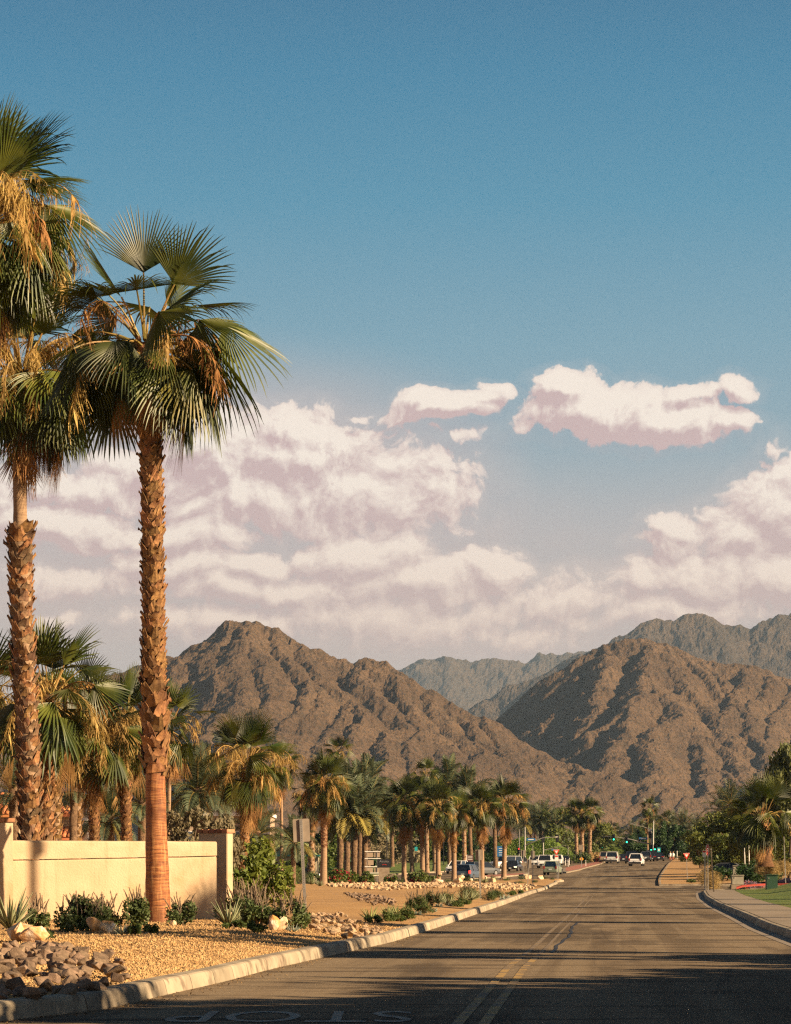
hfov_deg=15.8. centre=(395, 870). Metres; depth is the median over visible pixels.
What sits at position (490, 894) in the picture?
grass tuft
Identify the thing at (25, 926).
boulder
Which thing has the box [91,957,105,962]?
rock
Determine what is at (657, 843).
ficus tree
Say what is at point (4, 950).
rock
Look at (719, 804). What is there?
date palm
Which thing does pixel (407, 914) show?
shrub
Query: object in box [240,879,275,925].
salvia bush
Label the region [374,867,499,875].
kerb
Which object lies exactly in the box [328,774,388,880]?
date palm
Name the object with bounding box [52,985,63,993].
rock
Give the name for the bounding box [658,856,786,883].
verge
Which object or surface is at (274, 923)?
boulder
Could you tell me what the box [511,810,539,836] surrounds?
date palm
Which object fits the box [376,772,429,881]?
fan palm
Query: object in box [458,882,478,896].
grass tuft
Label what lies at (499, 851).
direction sign
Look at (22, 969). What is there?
rock
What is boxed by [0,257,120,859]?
fan palm
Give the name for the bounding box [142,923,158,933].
shrub
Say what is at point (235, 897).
salvia bush
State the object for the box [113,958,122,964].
rock
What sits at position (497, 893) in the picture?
grass tuft
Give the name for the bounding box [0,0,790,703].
sky
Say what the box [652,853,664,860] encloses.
car
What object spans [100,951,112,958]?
rock
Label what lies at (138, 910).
salvia bush
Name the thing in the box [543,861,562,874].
car
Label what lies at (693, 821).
date palm
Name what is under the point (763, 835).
fan palm
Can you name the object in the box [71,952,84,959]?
rock
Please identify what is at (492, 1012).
line
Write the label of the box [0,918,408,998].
gravel
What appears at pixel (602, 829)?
tree
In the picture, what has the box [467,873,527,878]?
traffic island
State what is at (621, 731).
mountain
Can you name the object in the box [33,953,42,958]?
rock
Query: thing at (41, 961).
rock
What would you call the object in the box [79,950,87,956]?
rock
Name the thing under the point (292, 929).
agave
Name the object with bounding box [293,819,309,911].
road sign
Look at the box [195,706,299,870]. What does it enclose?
fan palm
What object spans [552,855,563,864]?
car
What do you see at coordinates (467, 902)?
shrub
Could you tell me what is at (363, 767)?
date palm
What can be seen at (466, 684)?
mountain
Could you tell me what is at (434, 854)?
fan palm
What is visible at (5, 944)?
rock
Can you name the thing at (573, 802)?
fan palm
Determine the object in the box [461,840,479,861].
tree
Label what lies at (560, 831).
tree
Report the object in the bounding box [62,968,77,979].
rock
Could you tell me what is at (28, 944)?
rock
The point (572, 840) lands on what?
hedgerow bush
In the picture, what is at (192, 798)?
date palm
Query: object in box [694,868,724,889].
fountain grass
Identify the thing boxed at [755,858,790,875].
fountain grass
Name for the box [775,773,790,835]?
olive tree
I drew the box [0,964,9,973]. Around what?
rock
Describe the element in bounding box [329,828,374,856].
tree
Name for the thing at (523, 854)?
road sign
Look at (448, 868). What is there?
car
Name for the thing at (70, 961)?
rock
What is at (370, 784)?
date palm
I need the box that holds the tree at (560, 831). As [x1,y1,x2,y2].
[534,806,574,851]
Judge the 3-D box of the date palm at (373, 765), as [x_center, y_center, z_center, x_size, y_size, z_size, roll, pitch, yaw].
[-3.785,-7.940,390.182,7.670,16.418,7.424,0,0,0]
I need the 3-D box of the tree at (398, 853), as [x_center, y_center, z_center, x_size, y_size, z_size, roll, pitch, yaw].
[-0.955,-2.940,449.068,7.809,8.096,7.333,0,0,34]
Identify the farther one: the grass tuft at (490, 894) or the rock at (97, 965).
the grass tuft at (490, 894)
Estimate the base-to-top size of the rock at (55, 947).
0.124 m
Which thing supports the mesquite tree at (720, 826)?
on the verge
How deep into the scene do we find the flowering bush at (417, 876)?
264.69 m
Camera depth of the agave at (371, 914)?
73.65 m
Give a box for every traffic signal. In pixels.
[517,827,558,865]
[543,843,565,854]
[602,824,655,849]
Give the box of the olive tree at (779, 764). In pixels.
[744,740,790,879]
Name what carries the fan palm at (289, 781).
on the planted ground at (326, 899)
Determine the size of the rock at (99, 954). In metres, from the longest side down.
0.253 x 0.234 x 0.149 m
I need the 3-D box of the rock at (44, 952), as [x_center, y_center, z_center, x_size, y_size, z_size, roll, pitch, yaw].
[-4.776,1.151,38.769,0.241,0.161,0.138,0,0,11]
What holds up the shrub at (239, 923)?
on the planted ground at (326, 899)
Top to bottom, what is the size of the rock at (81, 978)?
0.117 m
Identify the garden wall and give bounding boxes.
[13,840,216,919]
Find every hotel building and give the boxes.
[0,792,19,832]
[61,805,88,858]
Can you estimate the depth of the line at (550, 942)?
66.53 m
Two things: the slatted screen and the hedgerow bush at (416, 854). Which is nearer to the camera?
the slatted screen
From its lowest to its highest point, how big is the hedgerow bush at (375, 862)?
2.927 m
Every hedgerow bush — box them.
[319,865,331,872]
[335,857,377,866]
[389,848,429,862]
[429,852,446,861]
[563,833,605,848]
[587,843,627,854]
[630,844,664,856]
[685,847,725,855]
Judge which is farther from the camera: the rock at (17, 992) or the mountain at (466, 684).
the mountain at (466, 684)
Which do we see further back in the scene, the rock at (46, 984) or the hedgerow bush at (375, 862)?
the hedgerow bush at (375, 862)
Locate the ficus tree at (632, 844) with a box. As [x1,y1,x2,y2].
[622,830,646,853]
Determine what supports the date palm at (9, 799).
on the planted ground at (326, 899)
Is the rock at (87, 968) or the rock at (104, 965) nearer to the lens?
the rock at (87, 968)
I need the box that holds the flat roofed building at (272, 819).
[170,813,275,865]
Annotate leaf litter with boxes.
[0,909,466,1023]
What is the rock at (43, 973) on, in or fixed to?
on the gravel
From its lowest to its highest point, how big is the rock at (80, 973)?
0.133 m
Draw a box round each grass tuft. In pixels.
[296,872,308,884]
[405,890,416,908]
[412,888,427,907]
[423,885,441,905]
[438,888,455,900]
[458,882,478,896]
[480,886,496,900]
[492,885,503,897]
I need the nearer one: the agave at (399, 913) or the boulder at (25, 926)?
the boulder at (25, 926)
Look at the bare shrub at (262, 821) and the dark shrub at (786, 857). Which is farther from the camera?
the dark shrub at (786, 857)
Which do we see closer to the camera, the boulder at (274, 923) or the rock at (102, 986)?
the rock at (102, 986)
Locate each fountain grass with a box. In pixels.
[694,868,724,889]
[754,861,782,874]
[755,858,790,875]
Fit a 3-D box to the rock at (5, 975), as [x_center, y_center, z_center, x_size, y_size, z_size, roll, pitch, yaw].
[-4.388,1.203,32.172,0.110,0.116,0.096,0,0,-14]
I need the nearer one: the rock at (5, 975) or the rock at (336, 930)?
the rock at (5, 975)
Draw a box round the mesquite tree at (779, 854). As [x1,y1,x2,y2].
[772,831,789,866]
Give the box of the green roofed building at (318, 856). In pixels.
[275,834,320,883]
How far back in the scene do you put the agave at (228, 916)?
61.78 m
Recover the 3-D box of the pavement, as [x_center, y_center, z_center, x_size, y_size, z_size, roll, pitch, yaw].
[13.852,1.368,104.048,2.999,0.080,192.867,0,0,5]
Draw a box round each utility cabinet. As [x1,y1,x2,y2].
[730,875,744,888]
[765,874,777,889]
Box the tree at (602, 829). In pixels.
[572,822,619,854]
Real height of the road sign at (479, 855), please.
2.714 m
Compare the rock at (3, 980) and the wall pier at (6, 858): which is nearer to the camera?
the rock at (3, 980)
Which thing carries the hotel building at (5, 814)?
on the planted ground at (326, 899)
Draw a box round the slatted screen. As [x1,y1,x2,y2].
[365,851,380,871]
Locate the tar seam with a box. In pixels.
[551,921,581,951]
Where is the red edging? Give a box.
[737,883,764,888]
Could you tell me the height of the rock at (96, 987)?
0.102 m
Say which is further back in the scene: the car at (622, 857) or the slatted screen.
the car at (622, 857)
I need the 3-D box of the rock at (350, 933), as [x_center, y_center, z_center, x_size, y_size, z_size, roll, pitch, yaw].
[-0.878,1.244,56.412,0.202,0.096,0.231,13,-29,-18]
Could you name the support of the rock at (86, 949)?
on the planted ground at (326, 899)
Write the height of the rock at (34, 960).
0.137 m
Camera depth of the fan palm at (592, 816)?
499.70 m
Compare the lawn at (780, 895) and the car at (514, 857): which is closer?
the lawn at (780, 895)
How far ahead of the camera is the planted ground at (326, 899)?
87.13 m
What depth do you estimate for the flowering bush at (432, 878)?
265.58 m
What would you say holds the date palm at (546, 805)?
on the ground
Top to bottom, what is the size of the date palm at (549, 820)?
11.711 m
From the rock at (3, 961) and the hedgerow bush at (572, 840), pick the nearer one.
the rock at (3, 961)
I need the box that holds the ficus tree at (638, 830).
[634,826,655,843]
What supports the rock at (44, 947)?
on the planted ground at (326, 899)
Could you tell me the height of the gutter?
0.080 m
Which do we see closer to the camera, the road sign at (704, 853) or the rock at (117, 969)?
the rock at (117, 969)
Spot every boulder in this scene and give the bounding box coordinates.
[6,922,23,941]
[13,922,32,929]
[18,926,49,941]
[86,917,101,932]
[100,920,114,932]
[269,915,280,930]
[277,916,287,929]
[452,877,462,882]
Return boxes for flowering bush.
[327,868,348,882]
[340,867,358,883]
[357,871,374,882]
[383,874,397,881]
[406,869,428,882]
[426,874,440,882]
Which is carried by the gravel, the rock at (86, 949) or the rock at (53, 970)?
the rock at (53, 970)
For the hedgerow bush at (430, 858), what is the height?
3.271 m
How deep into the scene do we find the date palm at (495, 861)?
389.75 m
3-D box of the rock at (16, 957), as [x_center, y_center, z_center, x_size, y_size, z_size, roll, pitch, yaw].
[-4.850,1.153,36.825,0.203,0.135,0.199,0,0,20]
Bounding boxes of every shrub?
[127,923,141,934]
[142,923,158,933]
[166,804,212,856]
[191,812,244,868]
[221,919,246,928]
[233,803,286,858]
[245,920,268,932]
[306,871,319,883]
[363,914,383,922]
[382,909,396,920]
[391,914,406,920]
[399,907,416,918]
[413,901,434,913]
[450,898,464,906]
[462,899,471,904]
[505,890,517,894]
[572,851,590,862]
[589,851,599,861]
[686,879,695,882]
[711,865,738,880]
[734,860,764,882]
[763,872,782,879]
[781,851,790,863]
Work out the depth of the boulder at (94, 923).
53.25 m
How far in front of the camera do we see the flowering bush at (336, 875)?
261.57 m
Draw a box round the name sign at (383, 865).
[377,859,390,881]
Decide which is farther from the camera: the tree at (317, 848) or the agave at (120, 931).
the tree at (317, 848)
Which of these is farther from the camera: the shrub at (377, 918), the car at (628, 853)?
the car at (628, 853)
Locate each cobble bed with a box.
[326,881,536,890]
[343,892,396,905]
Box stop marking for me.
[165,1011,410,1021]
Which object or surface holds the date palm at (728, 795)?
on the verge
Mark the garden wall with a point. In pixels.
(59, 872)
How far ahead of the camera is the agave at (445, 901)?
103.93 m
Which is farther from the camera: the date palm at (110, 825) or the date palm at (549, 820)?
the date palm at (549, 820)
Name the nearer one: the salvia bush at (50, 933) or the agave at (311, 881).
the salvia bush at (50, 933)
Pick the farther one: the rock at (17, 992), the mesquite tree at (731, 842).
the mesquite tree at (731, 842)
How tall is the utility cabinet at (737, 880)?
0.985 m
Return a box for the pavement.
[707,889,790,927]
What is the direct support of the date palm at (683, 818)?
on the ground
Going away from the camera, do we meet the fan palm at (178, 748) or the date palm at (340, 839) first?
the fan palm at (178, 748)
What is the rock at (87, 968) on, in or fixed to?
on the gravel
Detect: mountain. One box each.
[0,620,790,849]
[398,651,588,711]
[468,613,790,720]
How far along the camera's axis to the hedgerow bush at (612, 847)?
636.69 m
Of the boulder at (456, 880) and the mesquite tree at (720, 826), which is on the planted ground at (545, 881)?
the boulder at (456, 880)
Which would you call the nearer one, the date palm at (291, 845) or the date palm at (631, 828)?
the date palm at (291, 845)
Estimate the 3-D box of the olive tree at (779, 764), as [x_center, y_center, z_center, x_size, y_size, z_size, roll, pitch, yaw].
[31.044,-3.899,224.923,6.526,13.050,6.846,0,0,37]
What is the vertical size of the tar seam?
0.001 m
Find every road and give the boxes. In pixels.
[0,891,790,1023]
[355,856,779,890]
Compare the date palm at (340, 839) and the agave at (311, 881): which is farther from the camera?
the date palm at (340, 839)
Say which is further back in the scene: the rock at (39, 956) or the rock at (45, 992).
the rock at (39, 956)
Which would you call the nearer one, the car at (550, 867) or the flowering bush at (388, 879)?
the flowering bush at (388, 879)
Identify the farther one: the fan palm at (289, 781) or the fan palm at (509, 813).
the fan palm at (509, 813)
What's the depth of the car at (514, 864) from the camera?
374.81 m
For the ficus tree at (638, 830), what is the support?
on the ground
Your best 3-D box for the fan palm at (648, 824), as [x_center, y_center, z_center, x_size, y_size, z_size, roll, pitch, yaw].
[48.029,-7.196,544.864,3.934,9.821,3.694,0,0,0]
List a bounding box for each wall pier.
[0,818,14,914]
[197,829,234,917]
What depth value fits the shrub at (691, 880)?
251.78 m
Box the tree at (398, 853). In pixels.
[370,828,418,863]
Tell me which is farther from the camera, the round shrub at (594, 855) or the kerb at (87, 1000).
the round shrub at (594, 855)
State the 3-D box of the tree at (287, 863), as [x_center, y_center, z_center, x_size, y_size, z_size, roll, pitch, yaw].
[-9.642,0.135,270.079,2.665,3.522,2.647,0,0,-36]
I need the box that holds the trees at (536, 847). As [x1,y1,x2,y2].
[498,836,572,860]
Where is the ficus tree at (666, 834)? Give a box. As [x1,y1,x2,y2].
[656,821,687,858]
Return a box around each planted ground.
[0,883,545,979]
[445,879,564,884]
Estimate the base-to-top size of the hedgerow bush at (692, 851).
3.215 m
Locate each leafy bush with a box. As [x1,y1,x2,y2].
[233,854,262,901]
[236,835,296,906]
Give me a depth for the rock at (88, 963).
36.23 m
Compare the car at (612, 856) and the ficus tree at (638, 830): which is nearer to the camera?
the car at (612, 856)
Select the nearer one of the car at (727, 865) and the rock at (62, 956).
the rock at (62, 956)
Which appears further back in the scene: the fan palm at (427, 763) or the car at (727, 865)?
the fan palm at (427, 763)
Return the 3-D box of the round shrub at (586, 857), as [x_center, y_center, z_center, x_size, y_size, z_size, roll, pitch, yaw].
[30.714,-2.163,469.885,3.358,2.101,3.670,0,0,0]
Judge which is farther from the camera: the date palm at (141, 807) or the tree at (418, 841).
the tree at (418, 841)
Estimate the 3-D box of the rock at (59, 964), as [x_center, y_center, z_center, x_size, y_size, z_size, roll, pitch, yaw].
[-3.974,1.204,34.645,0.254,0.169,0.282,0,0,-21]
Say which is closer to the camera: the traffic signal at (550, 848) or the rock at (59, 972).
the rock at (59, 972)
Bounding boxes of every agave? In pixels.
[0,888,36,928]
[112,922,129,934]
[206,893,242,922]
[285,923,299,931]
[306,876,316,883]
[358,906,379,917]
[380,905,398,915]
[387,903,407,914]
[441,893,456,905]
[455,889,471,900]
[463,889,481,899]
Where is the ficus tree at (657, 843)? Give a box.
[648,827,664,852]
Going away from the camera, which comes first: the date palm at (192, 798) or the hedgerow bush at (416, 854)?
the date palm at (192, 798)
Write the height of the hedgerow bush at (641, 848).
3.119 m
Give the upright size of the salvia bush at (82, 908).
0.849 m
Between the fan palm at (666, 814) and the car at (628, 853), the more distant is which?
the fan palm at (666, 814)
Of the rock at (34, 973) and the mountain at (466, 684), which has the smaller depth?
the rock at (34, 973)
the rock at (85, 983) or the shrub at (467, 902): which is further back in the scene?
the shrub at (467, 902)
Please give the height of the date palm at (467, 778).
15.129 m
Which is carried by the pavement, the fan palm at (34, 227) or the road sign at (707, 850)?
the road sign at (707, 850)
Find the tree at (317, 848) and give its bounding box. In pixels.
[286,827,320,861]
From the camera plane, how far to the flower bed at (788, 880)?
207.56 m
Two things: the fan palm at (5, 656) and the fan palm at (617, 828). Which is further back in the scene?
the fan palm at (617, 828)
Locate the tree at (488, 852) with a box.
[466,835,501,861]
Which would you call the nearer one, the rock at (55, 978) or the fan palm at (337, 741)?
the rock at (55, 978)
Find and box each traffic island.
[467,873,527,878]
[563,862,604,872]
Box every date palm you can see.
[0,758,18,859]
[61,772,105,858]
[81,783,144,840]
[115,772,169,857]
[165,740,233,835]
[275,813,317,885]
[307,772,374,868]
[328,763,373,872]
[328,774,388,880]
[336,773,397,875]
[346,757,392,875]
[348,752,394,865]
[375,783,398,866]
[428,752,466,864]
[445,762,494,861]
[476,780,516,867]
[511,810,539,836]
[517,805,538,837]
[521,800,548,839]
[526,803,553,838]
[531,797,554,833]
[538,807,570,836]
[618,818,638,844]
[657,809,687,830]
[670,807,695,838]
[681,812,707,830]
[701,788,738,823]
[708,778,744,815]
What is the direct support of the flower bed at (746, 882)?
on the ground
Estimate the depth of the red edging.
195.75 m
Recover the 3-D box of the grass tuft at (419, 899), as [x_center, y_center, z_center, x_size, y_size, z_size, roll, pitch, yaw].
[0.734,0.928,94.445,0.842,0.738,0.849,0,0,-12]
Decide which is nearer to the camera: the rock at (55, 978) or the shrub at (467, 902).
the rock at (55, 978)
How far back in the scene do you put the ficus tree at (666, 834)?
518.78 m
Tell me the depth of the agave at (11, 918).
56.10 m
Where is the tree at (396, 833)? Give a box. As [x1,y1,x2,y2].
[383,809,407,842]
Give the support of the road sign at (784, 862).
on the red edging
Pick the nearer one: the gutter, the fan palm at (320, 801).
the gutter
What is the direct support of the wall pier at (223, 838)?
on the planted ground at (326, 899)
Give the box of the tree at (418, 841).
[395,821,444,857]
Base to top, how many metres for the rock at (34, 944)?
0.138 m
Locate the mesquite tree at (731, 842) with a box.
[725,827,777,863]
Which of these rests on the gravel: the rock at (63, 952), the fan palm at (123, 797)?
the rock at (63, 952)
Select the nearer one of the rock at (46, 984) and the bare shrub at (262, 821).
the rock at (46, 984)
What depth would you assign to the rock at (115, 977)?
33.32 m
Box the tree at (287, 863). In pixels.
[284,854,307,880]
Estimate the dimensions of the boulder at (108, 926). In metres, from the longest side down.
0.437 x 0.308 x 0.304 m
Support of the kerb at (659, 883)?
on the ground
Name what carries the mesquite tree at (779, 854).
on the verge
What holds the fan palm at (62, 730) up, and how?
on the planted ground at (326, 899)
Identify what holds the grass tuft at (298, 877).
on the planted ground at (326, 899)
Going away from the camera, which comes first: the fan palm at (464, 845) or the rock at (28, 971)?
the rock at (28, 971)
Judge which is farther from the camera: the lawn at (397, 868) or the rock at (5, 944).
the lawn at (397, 868)
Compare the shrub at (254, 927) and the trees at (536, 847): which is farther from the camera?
the trees at (536, 847)
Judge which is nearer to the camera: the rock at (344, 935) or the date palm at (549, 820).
the rock at (344, 935)
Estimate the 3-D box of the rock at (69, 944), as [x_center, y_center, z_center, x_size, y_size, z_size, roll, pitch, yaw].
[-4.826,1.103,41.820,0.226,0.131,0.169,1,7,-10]
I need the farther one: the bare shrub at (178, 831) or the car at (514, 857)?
the car at (514, 857)
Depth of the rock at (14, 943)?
41.89 m
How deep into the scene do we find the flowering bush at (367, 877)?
263.49 m
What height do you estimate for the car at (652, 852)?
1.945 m
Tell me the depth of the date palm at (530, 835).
664.52 m
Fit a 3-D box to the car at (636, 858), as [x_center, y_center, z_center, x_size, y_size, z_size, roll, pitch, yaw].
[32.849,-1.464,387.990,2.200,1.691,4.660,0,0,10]
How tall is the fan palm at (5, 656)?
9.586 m
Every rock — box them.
[0,948,10,954]
[0,959,9,964]
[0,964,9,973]
[0,977,6,988]
[0,989,11,995]
[0,993,8,998]
[2,942,12,948]
[2,971,19,977]
[2,972,11,978]
[5,963,16,970]
[5,977,22,990]
[9,940,18,947]
[9,947,26,958]
[10,968,22,976]
[12,955,25,963]
[12,985,23,996]
[15,965,27,975]
[17,957,38,965]
[19,941,33,948]
[20,959,35,967]
[23,942,36,949]
[23,987,43,999]
[24,968,33,974]
[26,963,38,976]
[27,951,34,956]
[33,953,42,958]
[33,976,50,984]
[37,949,52,957]
[37,959,46,964]
[38,946,50,950]
[39,972,47,975]
[39,978,53,992]
[40,988,47,996]
[42,941,55,946]
[46,951,60,958]
[47,956,64,968]
[47,967,59,975]
[48,973,60,983]
[50,946,62,949]
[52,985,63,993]
[56,953,67,958]
[56,963,75,966]
[56,970,63,977]
[58,949,68,956]
[58,983,77,994]
[60,965,77,973]
[61,975,76,984]
[62,941,73,949]
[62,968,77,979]
[63,958,75,964]
[69,950,75,957]
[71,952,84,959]
[75,969,83,977]
[76,978,93,989]
[77,957,88,965]
[78,946,89,952]
[78,976,90,980]
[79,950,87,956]
[79,965,94,971]
[82,972,91,977]
[86,959,98,969]
[86,981,100,990]
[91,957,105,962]
[91,962,102,970]
[92,951,108,958]
[96,981,106,988]
[97,976,109,986]
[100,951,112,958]
[100,963,113,972]
[102,966,111,973]
[105,965,125,976]
[111,972,123,981]
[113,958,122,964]
[120,973,128,980]
[309,923,316,928]
[331,927,340,933]
[341,933,347,938]
[347,930,354,936]
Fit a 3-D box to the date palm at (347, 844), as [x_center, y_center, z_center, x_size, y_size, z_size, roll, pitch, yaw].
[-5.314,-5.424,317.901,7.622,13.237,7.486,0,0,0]
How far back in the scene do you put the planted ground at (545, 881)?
268.31 m
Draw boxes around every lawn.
[332,857,528,874]
[734,883,790,907]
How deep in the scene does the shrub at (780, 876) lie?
211.92 m
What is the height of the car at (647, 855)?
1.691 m
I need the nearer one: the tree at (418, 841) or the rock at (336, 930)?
the rock at (336, 930)
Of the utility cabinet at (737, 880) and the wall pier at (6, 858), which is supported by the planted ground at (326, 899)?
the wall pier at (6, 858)
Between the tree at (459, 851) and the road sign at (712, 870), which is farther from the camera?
the tree at (459, 851)
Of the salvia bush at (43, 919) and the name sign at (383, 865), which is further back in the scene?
the name sign at (383, 865)
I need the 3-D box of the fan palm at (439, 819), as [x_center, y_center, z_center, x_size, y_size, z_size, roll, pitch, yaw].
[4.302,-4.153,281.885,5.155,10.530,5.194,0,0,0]
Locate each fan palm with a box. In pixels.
[0,91,110,366]
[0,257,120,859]
[0,615,136,859]
[0,628,55,791]
[31,204,291,921]
[38,664,83,840]
[49,647,120,858]
[54,669,142,858]
[78,661,178,857]
[165,675,216,840]
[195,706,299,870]
[209,760,240,812]
[261,741,306,879]
[286,774,332,872]
[297,745,356,884]
[322,736,355,765]
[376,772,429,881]
[393,773,417,871]
[407,773,442,871]
[408,756,441,872]
[414,776,464,879]
[431,774,442,870]
[442,786,475,880]
[453,788,476,860]
[456,781,503,879]
[487,774,533,877]
[563,796,588,854]
[568,798,593,852]
[581,795,605,861]
[610,820,619,834]
[638,807,654,849]
[639,794,659,842]
[652,815,665,830]
[656,809,675,826]
[719,769,790,868]
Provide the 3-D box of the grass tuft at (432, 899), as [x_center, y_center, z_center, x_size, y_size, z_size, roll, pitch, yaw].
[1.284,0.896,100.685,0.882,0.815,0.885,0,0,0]
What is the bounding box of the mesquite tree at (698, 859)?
[676,824,719,867]
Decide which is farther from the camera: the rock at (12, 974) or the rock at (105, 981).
the rock at (12, 974)
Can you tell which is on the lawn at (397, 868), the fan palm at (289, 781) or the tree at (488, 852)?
the tree at (488, 852)
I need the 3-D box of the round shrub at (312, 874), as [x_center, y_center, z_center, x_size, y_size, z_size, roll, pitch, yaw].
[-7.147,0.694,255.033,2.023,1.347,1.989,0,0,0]
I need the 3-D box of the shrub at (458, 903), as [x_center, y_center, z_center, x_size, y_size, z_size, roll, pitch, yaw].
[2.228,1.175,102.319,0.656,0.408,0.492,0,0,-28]
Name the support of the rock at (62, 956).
on the gravel
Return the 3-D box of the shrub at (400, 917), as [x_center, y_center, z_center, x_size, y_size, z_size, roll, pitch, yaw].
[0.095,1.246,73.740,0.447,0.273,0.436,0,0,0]
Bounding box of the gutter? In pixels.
[694,891,790,946]
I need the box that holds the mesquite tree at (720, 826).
[684,807,751,866]
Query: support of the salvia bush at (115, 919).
on the planted ground at (326, 899)
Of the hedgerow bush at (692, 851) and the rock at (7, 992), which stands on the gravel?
the rock at (7, 992)
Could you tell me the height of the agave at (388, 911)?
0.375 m
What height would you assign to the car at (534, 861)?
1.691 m
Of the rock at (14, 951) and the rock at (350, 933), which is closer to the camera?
the rock at (14, 951)
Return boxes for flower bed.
[743,879,764,888]
[778,878,790,882]
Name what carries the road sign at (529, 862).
on the planted ground at (326, 899)
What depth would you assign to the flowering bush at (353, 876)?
262.53 m
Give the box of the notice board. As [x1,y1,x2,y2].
[466,855,472,860]
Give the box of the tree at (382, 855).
[370,837,396,858]
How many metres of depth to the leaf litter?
40.42 m
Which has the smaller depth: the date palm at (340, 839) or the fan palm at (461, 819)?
the fan palm at (461, 819)
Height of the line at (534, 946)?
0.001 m
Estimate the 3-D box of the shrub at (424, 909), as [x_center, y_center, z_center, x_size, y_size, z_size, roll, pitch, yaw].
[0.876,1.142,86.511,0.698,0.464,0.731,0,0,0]
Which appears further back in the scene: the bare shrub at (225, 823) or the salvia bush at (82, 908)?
the bare shrub at (225, 823)
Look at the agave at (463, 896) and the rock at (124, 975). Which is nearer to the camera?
the rock at (124, 975)
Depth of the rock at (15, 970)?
33.12 m
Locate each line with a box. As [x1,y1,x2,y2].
[452,957,523,1023]
[478,957,538,1023]
[520,896,588,955]
[536,896,592,955]
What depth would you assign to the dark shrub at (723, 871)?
261.35 m
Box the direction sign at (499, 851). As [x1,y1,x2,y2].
[497,846,501,856]
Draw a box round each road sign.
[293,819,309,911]
[475,850,482,898]
[521,850,525,866]
[526,859,531,882]
[554,849,559,878]
[683,853,689,878]
[702,850,705,889]
[706,844,709,889]
[710,849,713,891]
[783,837,785,882]
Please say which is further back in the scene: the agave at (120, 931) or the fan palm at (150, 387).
the fan palm at (150, 387)
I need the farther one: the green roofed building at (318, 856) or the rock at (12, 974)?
the green roofed building at (318, 856)
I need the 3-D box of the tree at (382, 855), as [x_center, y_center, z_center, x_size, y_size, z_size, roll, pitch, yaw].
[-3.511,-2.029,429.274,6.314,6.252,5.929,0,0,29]
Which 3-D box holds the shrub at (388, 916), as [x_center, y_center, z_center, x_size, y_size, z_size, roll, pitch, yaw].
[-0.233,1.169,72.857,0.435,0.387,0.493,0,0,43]
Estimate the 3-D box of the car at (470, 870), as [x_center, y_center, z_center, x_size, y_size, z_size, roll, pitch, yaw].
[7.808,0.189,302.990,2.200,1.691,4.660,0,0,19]
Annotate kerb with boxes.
[0,879,563,1021]
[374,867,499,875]
[658,863,730,885]
[703,889,790,938]
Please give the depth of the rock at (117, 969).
34.53 m
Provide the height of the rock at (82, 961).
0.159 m
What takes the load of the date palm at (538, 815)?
on the lawn at (397, 868)
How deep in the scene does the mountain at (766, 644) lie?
7489.24 m
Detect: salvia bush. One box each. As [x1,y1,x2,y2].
[25,892,50,927]
[46,928,54,938]
[53,891,112,931]
[93,891,122,926]
[121,884,151,926]
[163,891,197,924]
[213,873,269,916]
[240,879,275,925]
[267,886,311,929]
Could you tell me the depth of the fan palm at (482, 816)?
287.53 m
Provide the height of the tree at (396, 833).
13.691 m
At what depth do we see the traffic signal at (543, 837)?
479.94 m
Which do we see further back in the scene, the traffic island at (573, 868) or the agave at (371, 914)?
the traffic island at (573, 868)
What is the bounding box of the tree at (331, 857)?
[304,825,343,867]
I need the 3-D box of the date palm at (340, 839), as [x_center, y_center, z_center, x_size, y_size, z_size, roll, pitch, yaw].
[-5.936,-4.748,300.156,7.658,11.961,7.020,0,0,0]
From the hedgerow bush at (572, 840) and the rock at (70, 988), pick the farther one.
the hedgerow bush at (572, 840)
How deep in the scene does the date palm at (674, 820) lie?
719.06 m
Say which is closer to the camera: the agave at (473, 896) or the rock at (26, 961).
the rock at (26, 961)
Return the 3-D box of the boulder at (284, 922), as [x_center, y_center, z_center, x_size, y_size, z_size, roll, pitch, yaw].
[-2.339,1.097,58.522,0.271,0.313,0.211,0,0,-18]
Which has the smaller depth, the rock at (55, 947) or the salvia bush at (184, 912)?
the rock at (55, 947)
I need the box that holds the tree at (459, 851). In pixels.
[432,829,476,861]
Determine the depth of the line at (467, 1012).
34.07 m
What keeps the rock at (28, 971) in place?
on the gravel
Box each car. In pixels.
[445,861,467,872]
[457,864,478,879]
[465,862,500,874]
[490,855,522,868]
[506,860,522,870]
[529,856,538,864]
[536,854,552,867]
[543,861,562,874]
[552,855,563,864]
[563,856,570,863]
[599,851,611,862]
[606,851,619,862]
[619,854,625,860]
[624,851,636,862]
[628,853,644,865]
[641,851,651,860]
[645,850,658,860]
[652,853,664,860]
[702,863,740,872]
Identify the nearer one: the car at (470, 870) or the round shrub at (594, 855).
the car at (470, 870)

